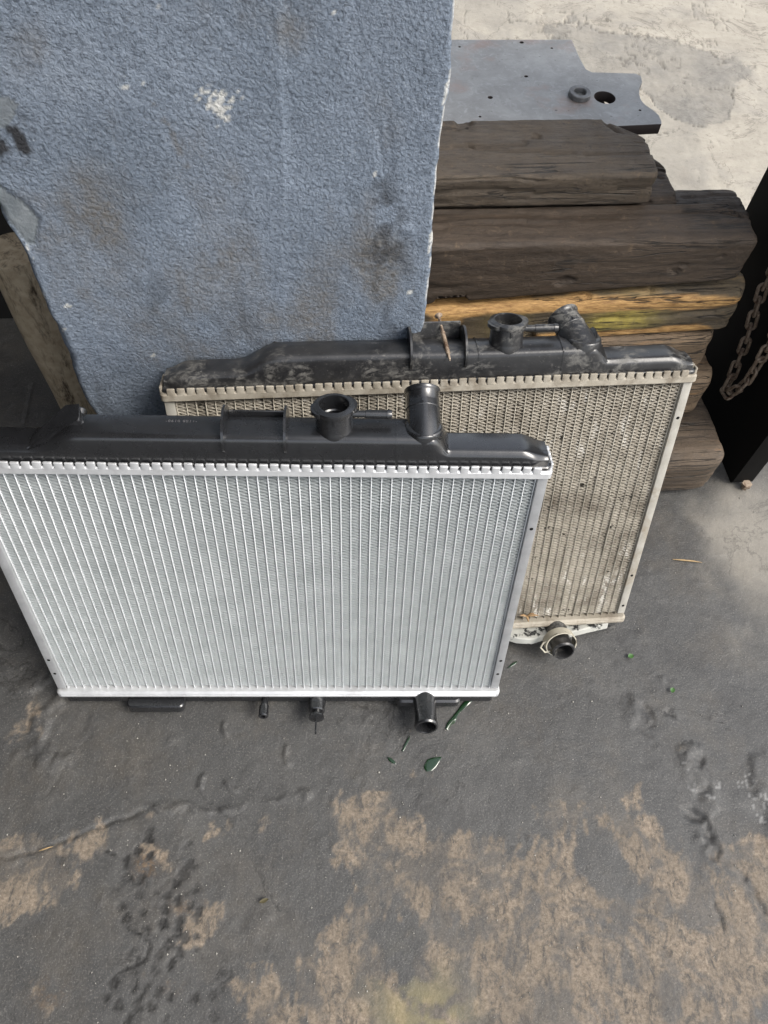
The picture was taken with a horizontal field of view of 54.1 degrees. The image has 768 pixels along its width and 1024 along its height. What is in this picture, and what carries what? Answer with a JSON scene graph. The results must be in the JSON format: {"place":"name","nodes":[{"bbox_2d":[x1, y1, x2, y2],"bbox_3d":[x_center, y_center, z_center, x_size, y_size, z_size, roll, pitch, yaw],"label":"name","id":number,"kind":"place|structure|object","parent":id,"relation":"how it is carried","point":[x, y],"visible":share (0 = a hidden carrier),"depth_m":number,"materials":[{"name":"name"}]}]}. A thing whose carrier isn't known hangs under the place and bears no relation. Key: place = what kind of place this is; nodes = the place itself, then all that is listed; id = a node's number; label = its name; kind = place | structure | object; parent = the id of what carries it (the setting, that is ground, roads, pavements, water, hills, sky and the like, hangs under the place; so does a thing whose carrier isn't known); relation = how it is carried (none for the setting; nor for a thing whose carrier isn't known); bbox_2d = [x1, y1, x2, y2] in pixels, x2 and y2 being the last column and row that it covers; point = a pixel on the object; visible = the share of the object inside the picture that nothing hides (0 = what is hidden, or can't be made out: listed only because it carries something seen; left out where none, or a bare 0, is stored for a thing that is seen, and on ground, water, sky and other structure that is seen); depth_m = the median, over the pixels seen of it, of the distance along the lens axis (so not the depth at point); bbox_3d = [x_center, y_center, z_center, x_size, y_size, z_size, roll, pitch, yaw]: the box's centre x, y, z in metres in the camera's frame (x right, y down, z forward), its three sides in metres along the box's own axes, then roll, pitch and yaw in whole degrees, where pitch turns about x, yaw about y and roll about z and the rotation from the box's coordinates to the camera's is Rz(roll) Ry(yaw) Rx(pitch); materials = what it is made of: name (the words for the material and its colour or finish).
{"place":"outdoors","nodes":[
{"label":"outdoors","id":0,"kind":"place"},
{"bbox_2d":[0,0,767,1023],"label":"ground","id":1,"kind":"structure","parent":0,"point":[282,794],"depth_m":1.15,"materials":[{"name":"concrete"}]},
{"bbox_2d":[0,206,13,317],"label":"workshop wall","id":2,"kind":"structure","parent":1,"relation":"on","point":[5,228],"depth_m":1.62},
{"bbox_2d":[0,232,95,413],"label":"wooden post","id":3,"kind":"object","parent":1,"relation":"on","point":[26,303],"visible":0.46,"depth_m":1.19,"materials":[{"name":"beige paint"}]},
{"bbox_2d":[0,0,454,414],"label":"masonry pier","id":4,"kind":"structure","parent":1,"relation":"on","point":[183,180],"depth_m":0.76,"materials":[{"name":"blue paint"}]},
{"bbox_2d":[259,898,267,902],"bbox_3d":[-0.172,0.557,1.078,0.014,0.002,0.006,-16,60,-12],"label":"fallen leaf","id":5,"kind":"object","parent":1,"relation":"on","point":[263,900],"visible":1,"depth_m":1.08,"materials":[{"name":"plant"}]},
{"bbox_2d":[0,383,553,733],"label":"car radiator","id":6,"kind":"object","parent":1,"relation":"on","point":[332,549],"visible":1,"depth_m":0.99,"materials":[{"name":"metal"}]},
{"bbox_2d":[402,736,409,750],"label":"coolant puddle","id":7,"kind":"object","parent":1,"relation":"on","point":[406,743],"visible":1,"depth_m":1.21,"materials":[{"name":"green"}]},
{"bbox_2d":[159,304,697,658],"bbox_3d":[0.065,-0.006,1.114,0.704,0.579,0.141,-3,39,-4],"label":"car radiator","id":8,"kind":"object","parent":1,"relation":"on","point":[588,408],"visible":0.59,"depth_m":1.01,"materials":[{"name":"beige metal"}]},
{"bbox_2d":[435,313,450,360],"bbox_3d":[0.076,-0.225,0.961,0.010,0.015,0.075,-6,58,-6],"label":"long screw","id":9,"kind":"object","parent":8,"relation":"attached to","point":[438,316],"visible":1,"depth_m":0.96,"materials":[{"name":"metal"}]},
{"bbox_2d":[520,613,538,621],"bbox_3d":[0.243,0.176,1.264,0.032,0.022,0.006,-3,39,-4],"label":"dead leaf","id":10,"kind":"object","parent":8,"relation":"in","point":[529,615],"visible":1,"depth_m":1.26,"materials":[{"name":"brown plant"}]},
{"bbox_2d":[540,627,576,655],"bbox_3d":[0.291,0.218,1.261,0.063,0.049,0.027,-3,39,-4],"label":"hose clamp","id":11,"kind":"object","parent":8,"relation":"attached to","point":[550,635],"visible":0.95,"depth_m":1.25,"materials":[{"name":"silver metal"}]},
{"bbox_2d":[424,757,440,770],"bbox_3d":[0.077,0.397,1.192,0.018,0.001,0.033,31,62,16],"label":"shard","id":12,"kind":"object","parent":1,"relation":"on","point":[431,764],"visible":1,"depth_m":1.19,"materials":[{"name":"green glass"}]},
{"bbox_2d":[446,701,471,729],"bbox_3d":[0.123,0.331,1.236,0.010,0.001,0.067,36,63,19],"label":"shard","id":13,"kind":"object","parent":1,"relation":"on","point":[465,704],"visible":1,"depth_m":1.24,"materials":[{"name":"green glass"}]},
{"bbox_2d":[673,559,701,562],"bbox_3d":[0.567,0.091,1.404,0.055,0.004,0.004,4,58,0],"label":"straw","id":14,"kind":"object","parent":1,"relation":"on","point":[686,560],"visible":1,"depth_m":1.40,"materials":[{"name":"beige plant"}]},
{"bbox_2d":[660,398,723,490],"bbox_3d":[0.333,-0.136,1.468,0.596,0.122,0.203,-3,58,-4],"label":"timber sleeper","id":15,"kind":"object","parent":1,"relation":"on","point":[696,457],"visible":0.09,"depth_m":1.41,"materials":[{"name":"brown wood"}]},
{"bbox_2d":[684,354,711,412],"bbox_3d":[0.311,-0.281,1.422,0.561,0.112,0.203,-3,58,-4],"label":"timber sleeper","id":16,"kind":"object","parent":15,"relation":"on","point":[700,385],"visible":0.02,"depth_m":1.36,"materials":[{"name":"brown wood"}]},
{"bbox_2d":[600,329,712,364],"bbox_3d":[0.299,-0.347,1.352,0.537,0.084,0.203,-3,58,-4],"label":"timber sleeper","id":17,"kind":"object","parent":16,"relation":"on","point":[692,344],"visible":0.06,"depth_m":1.29,"materials":[{"name":"brown wood"}]},
{"bbox_2d":[424,272,744,337],"bbox_3d":[0.310,-0.395,1.292,0.552,0.126,0.204,-3,58,-4],"label":"timber sleeper","id":18,"kind":"object","parent":17,"relation":"on","point":[703,305],"visible":0.24,"depth_m":1.22,"materials":[{"name":"brown wood"}]},
{"bbox_2d":[434,159,676,209],"bbox_3d":[0.247,-0.520,1.245,0.432,0.099,0.164,-3,58,-4],"label":"timber sleeper","id":19,"kind":"object","parent":18,"relation":"on","point":[663,191],"visible":0.05,"depth_m":1.18,"materials":[{"name":"brown wood"}]},
{"bbox_2d":[434,119,657,206],"bbox_3d":[0.223,-0.542,1.165,0.376,0.054,0.152,-3,58,-4],"label":"timber sleeper","id":20,"kind":"object","parent":19,"relation":"on","point":[538,162],"visible":0.82,"depth_m":1.13,"materials":[{"name":"brown wood"}]},
{"bbox_2d":[427,203,756,303],"bbox_3d":[0.303,-0.405,1.179,0.524,0.115,0.095,-3,58,-4],"label":"timber sleeper","id":21,"kind":"object","parent":18,"relation":"on","point":[478,254],"visible":0.93,"depth_m":1.14,"materials":[{"name":"brown wood"}]},
{"bbox_2d":[701,167,767,489],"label":"steel gate","id":22,"kind":"structure","parent":1,"relation":"on","point":[740,421],"depth_m":1.43,"materials":[{"name":"black metal"}]},
{"bbox_2d":[720,268,767,399],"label":"gate chain","id":23,"kind":"object","parent":22,"relation":"hanging from","point":[746,380],"visible":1,"depth_m":1.37,"materials":[{"name":"metal"}]},
{"bbox_2d":[3,530,764,1023],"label":"grit","id":24,"kind":"object","parent":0,"point":[375,832],"visible":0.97,"depth_m":1.11,"materials":[{"name":"gravel"}]},
{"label":"timber sleeper","id":25,"kind":"object","parent":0,"visible":0},
{"bbox_2d":[674,190,748,215],"bbox_3d":[0.336,-0.518,1.370,0.628,0.101,0.103,-3,58,-4],"label":"timber sleeper","id":26,"kind":"object","parent":25,"relation":"on","point":[729,199],"visible":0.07,"depth_m":1.35,"materials":[{"name":"brown wood"}]},
{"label":"timber sleeper","id":27,"kind":"object","parent":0,"visible":0},
{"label":"timber sleeper","id":28,"kind":"object","parent":27,"relation":"on","visible":0},
{"bbox_2d":[443,40,660,134],"bbox_3d":[0.233,-0.711,1.264,0.416,0.017,0.292,-3,58,-4],"label":"steel plate","id":29,"kind":"object","parent":28,"relation":"on","point":[494,80],"visible":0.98,"depth_m":1.25,"materials":[{"name":"grey metal"}]},
{"bbox_2d":[568,85,590,102],"bbox_3d":[0.322,-0.689,1.238,0.037,0.008,0.037,-2,61,-6],"label":"steel ring","id":30,"kind":"object","parent":29,"relation":"on","point":[584,90],"visible":1,"depth_m":1.23,"materials":[{"name":"grey metal"}]}
]}

